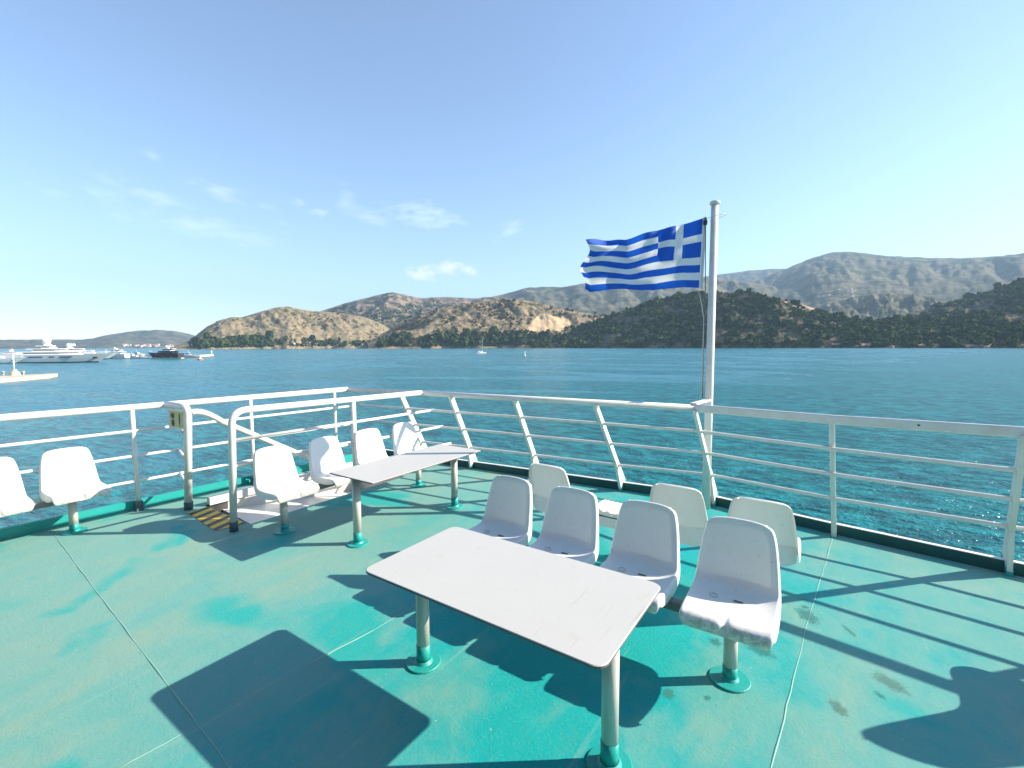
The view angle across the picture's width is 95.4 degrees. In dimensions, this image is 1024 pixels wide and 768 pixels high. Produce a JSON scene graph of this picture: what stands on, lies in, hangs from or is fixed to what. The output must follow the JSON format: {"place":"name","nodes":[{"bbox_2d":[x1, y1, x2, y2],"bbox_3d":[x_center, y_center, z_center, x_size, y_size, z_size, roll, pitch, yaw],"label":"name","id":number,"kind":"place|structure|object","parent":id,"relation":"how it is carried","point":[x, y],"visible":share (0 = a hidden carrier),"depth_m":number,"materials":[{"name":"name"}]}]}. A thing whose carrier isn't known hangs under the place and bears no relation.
{"place":"outdoors","nodes":[
{"label":"outdoors","id":0,"kind":"place"},
{"bbox_2d":[0,330,193,348],"bbox_3d":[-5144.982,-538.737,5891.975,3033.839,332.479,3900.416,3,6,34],"label":"hill","id":1,"kind":"structure","parent":0,"point":[163,338],"depth_m":5624.26,"materials":[{"name":"grey stone"}]},
{"bbox_2d":[169,307,388,349],"bbox_3d":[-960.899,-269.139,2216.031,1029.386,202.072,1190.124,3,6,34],"label":"dry hill","id":2,"kind":"structure","parent":0,"point":[349,330],"depth_m":2097.16,"materials":[{"name":"brown stone"}]},
{"bbox_2d":[188,330,274,348],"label":"shore trees","id":3,"kind":"object","parent":2,"relation":"on","point":[243,341],"visible":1,"depth_m":1862.49,"materials":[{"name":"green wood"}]},
{"bbox_2d":[204,311,383,341],"bbox_3d":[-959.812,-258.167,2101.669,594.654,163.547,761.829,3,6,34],"label":"scrub","id":4,"kind":"object","parent":2,"relation":"on","point":[302,324],"visible":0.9,"depth_m":2164.08,"materials":[{"name":"green plant"}]},
{"bbox_2d":[272,335,372,346],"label":"shore trees","id":5,"kind":"object","parent":2,"relation":"on","point":[325,342],"visible":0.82,"depth_m":2011.51,"materials":[{"name":"green plant"}]},
{"bbox_2d":[323,292,506,328],"bbox_3d":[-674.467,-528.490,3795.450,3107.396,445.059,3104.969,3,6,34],"label":"mountain","id":6,"kind":"structure","parent":0,"point":[395,301],"depth_m":3549.45,"materials":[{"name":"stone"}]},
{"bbox_2d":[326,293,500,325],"bbox_3d":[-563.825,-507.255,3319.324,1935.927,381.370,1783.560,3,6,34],"label":"scrub","id":7,"kind":"object","parent":6,"relation":"on","point":[417,312],"visible":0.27,"depth_m":3235.31,"materials":[{"name":"green plant"}]},
{"bbox_2d":[368,299,602,348],"bbox_3d":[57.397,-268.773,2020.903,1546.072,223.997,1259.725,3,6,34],"label":"quarry hill","id":8,"kind":"structure","parent":0,"point":[543,319],"depth_m":1955.72,"materials":[{"name":"stone"}]},
{"bbox_2d":[376,331,412,346],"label":"shore trees","id":9,"kind":"object","parent":8,"relation":"on","point":[402,338],"visible":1,"depth_m":1736.43,"materials":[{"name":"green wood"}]},
{"bbox_2d":[417,325,561,347],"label":"shore trees","id":10,"kind":"object","parent":8,"relation":"on","point":[492,338],"visible":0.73,"depth_m":1760.28,"materials":[{"name":"green plant"}]},
{"bbox_2d":[392,298,609,346],"bbox_3d":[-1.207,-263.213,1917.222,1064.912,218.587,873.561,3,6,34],"label":"scrub","id":11,"kind":"object","parent":8,"relation":"on","point":[501,317],"visible":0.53,"depth_m":1978.50,"materials":[{"name":"green plant"}]},
{"bbox_2d":[0,348,1023,561],"bbox_3d":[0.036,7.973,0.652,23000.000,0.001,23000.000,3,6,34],"label":"sea","id":12,"kind":"structure","parent":0,"point":[974,385],"depth_m":55.57,"materials":[{"name":"liquid"}]},
{"bbox_2d":[0,349,22,355],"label":"motor yacht","id":13,"kind":"object","parent":12,"relation":"on","point":[10,352],"visible":0.36,"depth_m":350.74,"materials":[{"name":"paint"}]},
{"bbox_2d":[0,356,25,363],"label":"motor yacht","id":14,"kind":"object","parent":12,"relation":"on","point":[3,359],"visible":0.91,"depth_m":245.22,"materials":[{"name":"paint"}]},
{"bbox_2d":[0,354,57,382],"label":"pier","id":15,"kind":"structure","parent":12,"relation":"in","point":[14,375],"depth_m":120.96,"materials":[{"name":"concrete"}]},
{"bbox_2d":[4,338,112,362],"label":"motor yacht","id":16,"kind":"object","parent":12,"relation":"on","point":[47,352],"visible":0.95,"depth_m":251.93,"materials":[{"name":"white paint"}]},
{"bbox_2d":[66,342,118,358],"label":"motor yacht","id":17,"kind":"object","parent":12,"relation":"on","point":[70,348],"visible":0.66,"depth_m":324.28,"materials":[{"name":"paint"}]},
{"bbox_2d":[107,347,129,358],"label":"motor yacht","id":18,"kind":"object","parent":12,"relation":"on","point":[120,354],"visible":0.61,"depth_m":341.02,"materials":[{"name":"paint"}]},
{"bbox_2d":[113,356,183,358],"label":"jetty","id":19,"kind":"object","parent":12,"relation":"in","point":[147,358],"visible":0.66,"depth_m":331.04,"materials":[{"name":"concrete"}]},
{"bbox_2d":[148,345,183,357],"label":"motor yacht","id":20,"kind":"object","parent":12,"relation":"on","point":[167,352],"visible":0.81,"depth_m":333.62,"materials":[{"name":"paint"}]},
{"bbox_2d":[184,352,196,356],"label":"motor boat","id":21,"kind":"object","parent":12,"relation":"on","point":[188,354],"visible":0.77,"depth_m":403.51,"materials":[{"name":"paint"}]},
{"bbox_2d":[184,350,213,357],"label":"floating dock","id":22,"kind":"object","parent":12,"relation":"on","point":[201,356],"visible":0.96,"depth_m":365.99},
{"bbox_2d":[0,0,1023,339],"label":"sky","id":23,"kind":"structure","parent":0,"point":[184,166],"materials":[{"name":"blue"}]},
{"bbox_2d":[493,277,780,314],"bbox_3d":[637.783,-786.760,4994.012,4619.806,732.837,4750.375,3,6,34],"label":"mountain","id":24,"kind":"structure","parent":0,"point":[579,298],"depth_m":4206.41,"materials":[{"name":"grey stone"}]},
{"bbox_2d":[706,269,784,281],"bbox_3d":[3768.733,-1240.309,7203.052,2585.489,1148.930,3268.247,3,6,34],"label":"mountain","id":25,"kind":"structure","parent":0,"point":[750,275],"depth_m":7406.30,"materials":[{"name":"grey stone"}]},
{"bbox_2d":[515,292,1023,347],"bbox_3d":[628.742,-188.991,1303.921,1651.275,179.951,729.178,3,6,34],"label":"maquis hill","id":26,"kind":"structure","parent":0,"point":[677,311],"depth_m":1301.42,"materials":[{"name":"green plant"}]},
{"bbox_2d":[530,288,1023,347],"bbox_3d":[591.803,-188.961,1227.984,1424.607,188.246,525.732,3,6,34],"label":"maquis scrub","id":27,"kind":"object","parent":26,"relation":"on","point":[987,327],"visible":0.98,"depth_m":1200.37,"materials":[{"name":"green plant"}]},
{"bbox_2d":[819,292,949,319],"bbox_3d":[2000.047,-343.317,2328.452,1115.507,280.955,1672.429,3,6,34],"label":"foothill","id":28,"kind":"structure","parent":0,"point":[880,306],"depth_m":2328.95,"materials":[{"name":"grey stone"}]},
{"bbox_2d":[746,252,1023,307],"bbox_3d":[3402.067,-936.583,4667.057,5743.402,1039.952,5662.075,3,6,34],"label":"mountain","id":29,"kind":"structure","parent":0,"point":[810,282],"depth_m":3865.63,"materials":[{"name":"grey stone"}]},
{"bbox_2d":[912,280,1023,315],"bbox_3d":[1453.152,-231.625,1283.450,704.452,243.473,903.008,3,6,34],"label":"maquis slope","id":30,"kind":"structure","parent":0,"point":[982,304],"depth_m":1346.07,"materials":[{"name":"green plant"}]},
{"bbox_2d":[904,277,1023,317],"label":"maquis scrub","id":31,"kind":"object","parent":30,"relation":"on","point":[1009,303],"visible":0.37,"depth_m":1333.33,"materials":[{"name":"green plant"}]},
{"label":"ferry hull","id":32,"kind":"structure","parent":0,"visible":0},
{"bbox_2d":[0,449,1023,767],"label":"deck","id":33,"kind":"structure","parent":32,"relation":"on","point":[164,631],"depth_m":2.91,"materials":[{"name":"teal paint"}]},
{"bbox_2d":[33,501,88,535],"bbox_3d":[-5.163,1.438,4.209,0.222,0.394,2.011,3,6,34],"label":"bench frame","id":34,"kind":"object","parent":33,"relation":"on","point":[74,528],"visible":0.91,"depth_m":4.91,"materials":[{"name":"grey paint"}]},
{"bbox_2d":[0,457,34,516],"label":"shell chair","id":35,"kind":"object","parent":34,"relation":"on","point":[15,498],"visible":1,"depth_m":4.67,"materials":[{"name":"grey paint"}]},
{"bbox_2d":[39,447,111,505],"bbox_3d":[-4.652,0.950,4.946,0.559,0.488,0.492,2,5,34],"label":"shell chair","id":36,"kind":"object","parent":34,"relation":"on","point":[68,475],"visible":1,"depth_m":4.99,"materials":[{"name":"grey paint"}]},
{"bbox_2d":[0,387,350,511],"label":"side railing","id":37,"kind":"object","parent":33,"relation":"on","point":[138,502],"visible":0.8,"depth_m":5.59,"materials":[{"name":"white metal"}]},
{"bbox_2d":[163,401,308,510],"bbox_3d":[-3.603,0.809,6.329,0.530,1.289,1.709,3,6,34],"label":"stair handrail","id":38,"kind":"object","parent":33,"relation":"on","point":[186,455],"visible":0.97,"depth_m":5.58,"materials":[{"name":"white metal"}]},
{"bbox_2d":[168,409,183,429],"bbox_3d":[-4.064,0.429,5.654,0.372,0.230,0.015,2,5,28],"label":"sign","id":39,"kind":"object","parent":38,"relation":"attached to","point":[176,419],"visible":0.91,"depth_m":5.65,"materials":[{"name":"white paint"}]},
{"bbox_2d":[206,461,403,523],"bbox_3d":[-2.688,2.492,6.459,1.100,2.305,2.320,3,6,34],"label":"stairwell","id":40,"kind":"object","parent":33,"relation":"in","point":[252,507],"visible":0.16,"depth_m":6.15,"materials":[{"name":"white paint"}]},
{"bbox_2d":[228,390,450,531],"bbox_3d":[-1.977,0.800,6.154,0.109,1.320,3.267,3,6,38],"label":"stair railing","id":41,"kind":"object","parent":33,"relation":"on","point":[233,465],"visible":0.87,"depth_m":5.34,"materials":[{"name":"white metal"}]},
{"bbox_2d":[273,470,426,534],"bbox_3d":[-1.854,1.297,5.754,0.222,0.394,2.211,3,6,34],"label":"bench frame","id":42,"kind":"object","parent":33,"relation":"on","point":[285,528],"visible":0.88,"depth_m":4.93,"materials":[{"name":"grey paint"}]},
{"bbox_2d":[253,445,318,502],"bbox_3d":[-2.436,0.936,4.987,0.559,0.488,0.492,3,5,35],"label":"shell chair","id":43,"kind":"object","parent":42,"relation":"on","point":[276,476],"visible":1,"depth_m":5.03,"materials":[{"name":"grey paint"}]},
{"bbox_2d":[308,436,351,486],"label":"shell chair","id":44,"kind":"object","parent":42,"relation":"on","point":[326,456],"visible":0.76,"depth_m":5.56,"materials":[{"name":"grey paint"}]},
{"bbox_2d":[354,428,388,464],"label":"shell chair","id":45,"kind":"object","parent":42,"relation":"on","point":[369,445],"visible":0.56,"depth_m":6.14,"materials":[{"name":"grey paint"}]},
{"bbox_2d":[392,422,422,455],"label":"shell chair","id":46,"kind":"object","parent":42,"relation":"on","point":[405,437],"visible":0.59,"depth_m":6.66,"materials":[{"name":"grey paint"}]},
{"bbox_2d":[329,444,480,547],"bbox_3d":[-1.090,1.187,5.115,0.660,0.710,1.600,3,6,34],"label":"deck table","id":47,"kind":"object","parent":33,"relation":"on","point":[382,470],"visible":1,"depth_m":4.87,"materials":[{"name":"white laminate"}]},
{"bbox_2d":[366,527,659,767],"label":"deck table","id":48,"kind":"object","parent":33,"relation":"on","point":[587,614],"visible":1,"depth_m":2.36,"materials":[{"name":"white laminate"}]},
{"bbox_2d":[348,387,1023,576],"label":"stern railing","id":49,"kind":"object","parent":33,"relation":"on","point":[1015,500],"visible":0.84,"depth_m":4.74,"materials":[{"name":"white metal"}]},
{"bbox_2d":[662,597,750,693],"bbox_3d":[0.512,1.493,3.225,2.061,0.394,0.222,3,6,34],"label":"bench frame","id":50,"kind":"object","parent":33,"relation":"on","point":[727,675],"visible":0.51,"depth_m":2.69,"materials":[{"name":"grey paint"}]},
{"bbox_2d":[468,475,532,545],"bbox_3d":[-0.139,1.032,3.691,0.492,0.488,0.559,3,6,36],"label":"shell chair","id":51,"kind":"object","parent":50,"relation":"on","point":[507,516],"visible":0.68,"depth_m":3.83,"materials":[{"name":"grey paint"}]},
{"bbox_2d":[528,486,598,564],"bbox_3d":[0.336,1.056,3.369,0.492,0.488,0.559,3,5,34],"label":"shell chair","id":52,"kind":"object","parent":50,"relation":"on","point":[570,528],"visible":0.76,"depth_m":3.51,"materials":[{"name":"grey paint"}]},
{"bbox_2d":[600,499,679,613],"bbox_3d":[0.810,1.080,3.045,0.492,0.488,0.559,3,6,34],"label":"shell chair","id":53,"kind":"object","parent":50,"relation":"on","point":[645,544],"visible":0.77,"depth_m":3.18,"materials":[{"name":"grey paint"}]},
{"bbox_2d":[679,516,780,650],"bbox_3d":[1.285,1.105,2.713,0.492,0.488,0.559,3,6,33],"label":"shell chair","id":54,"kind":"object","parent":50,"relation":"on","point":[734,593],"visible":1,"depth_m":2.79,"materials":[{"name":"white plastic"}]},
{"bbox_2d":[690,200,726,509],"bbox_3d":[2.226,-0.286,5.312,0.256,3.585,0.565,3,6,34],"label":"flagpole","id":55,"kind":"object","parent":33,"relation":"on","point":[708,422],"visible":0.97,"depth_m":5.39,"materials":[{"name":"white metal"}]},
{"bbox_2d":[580,217,706,291],"bbox_3d":[1.521,-1.508,5.472,1.421,0.815,0.210,0,5,5],"label":"greek flag","id":56,"kind":"object","parent":55,"relation":"attached to","point":[670,257],"visible":1,"depth_m":5.44,"materials":[{"name":"blue fabric"}]},
{"bbox_3d":[1.191,1.420,4.081,2.170,0.394,0.222,3,6,34],"label":"bench frame","id":57,"kind":"object","parent":33,"relation":"on","visible":0},
{"bbox_2d":[529,463,569,512],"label":"shell chair","id":58,"kind":"object","parent":57,"relation":"on","point":[544,480],"visible":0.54,"depth_m":4.36,"materials":[{"name":"grey paint"}]},
{"bbox_2d":[598,500,621,528],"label":"broken chair","id":59,"kind":"object","parent":57,"relation":"on","point":[609,509],"visible":0.33,"depth_m":4.20,"materials":[{"name":"white plastic"}]},
{"bbox_2d":[649,483,707,545],"bbox_3d":[1.420,1.011,3.853,0.492,0.488,0.559,3,6,34],"label":"shell chair","id":60,"kind":"object","parent":57,"relation":"on","point":[687,505],"visible":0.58,"depth_m":3.65,"materials":[{"name":"grey paint"}]},
{"bbox_2d":[728,497,800,565],"bbox_3d":[1.901,1.037,3.520,0.492,0.488,0.559,3,6,34],"label":"shell chair","id":61,"kind":"object","parent":57,"relation":"on","point":[778,518],"visible":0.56,"depth_m":3.30,"materials":[{"name":"grey paint"}]}
]}

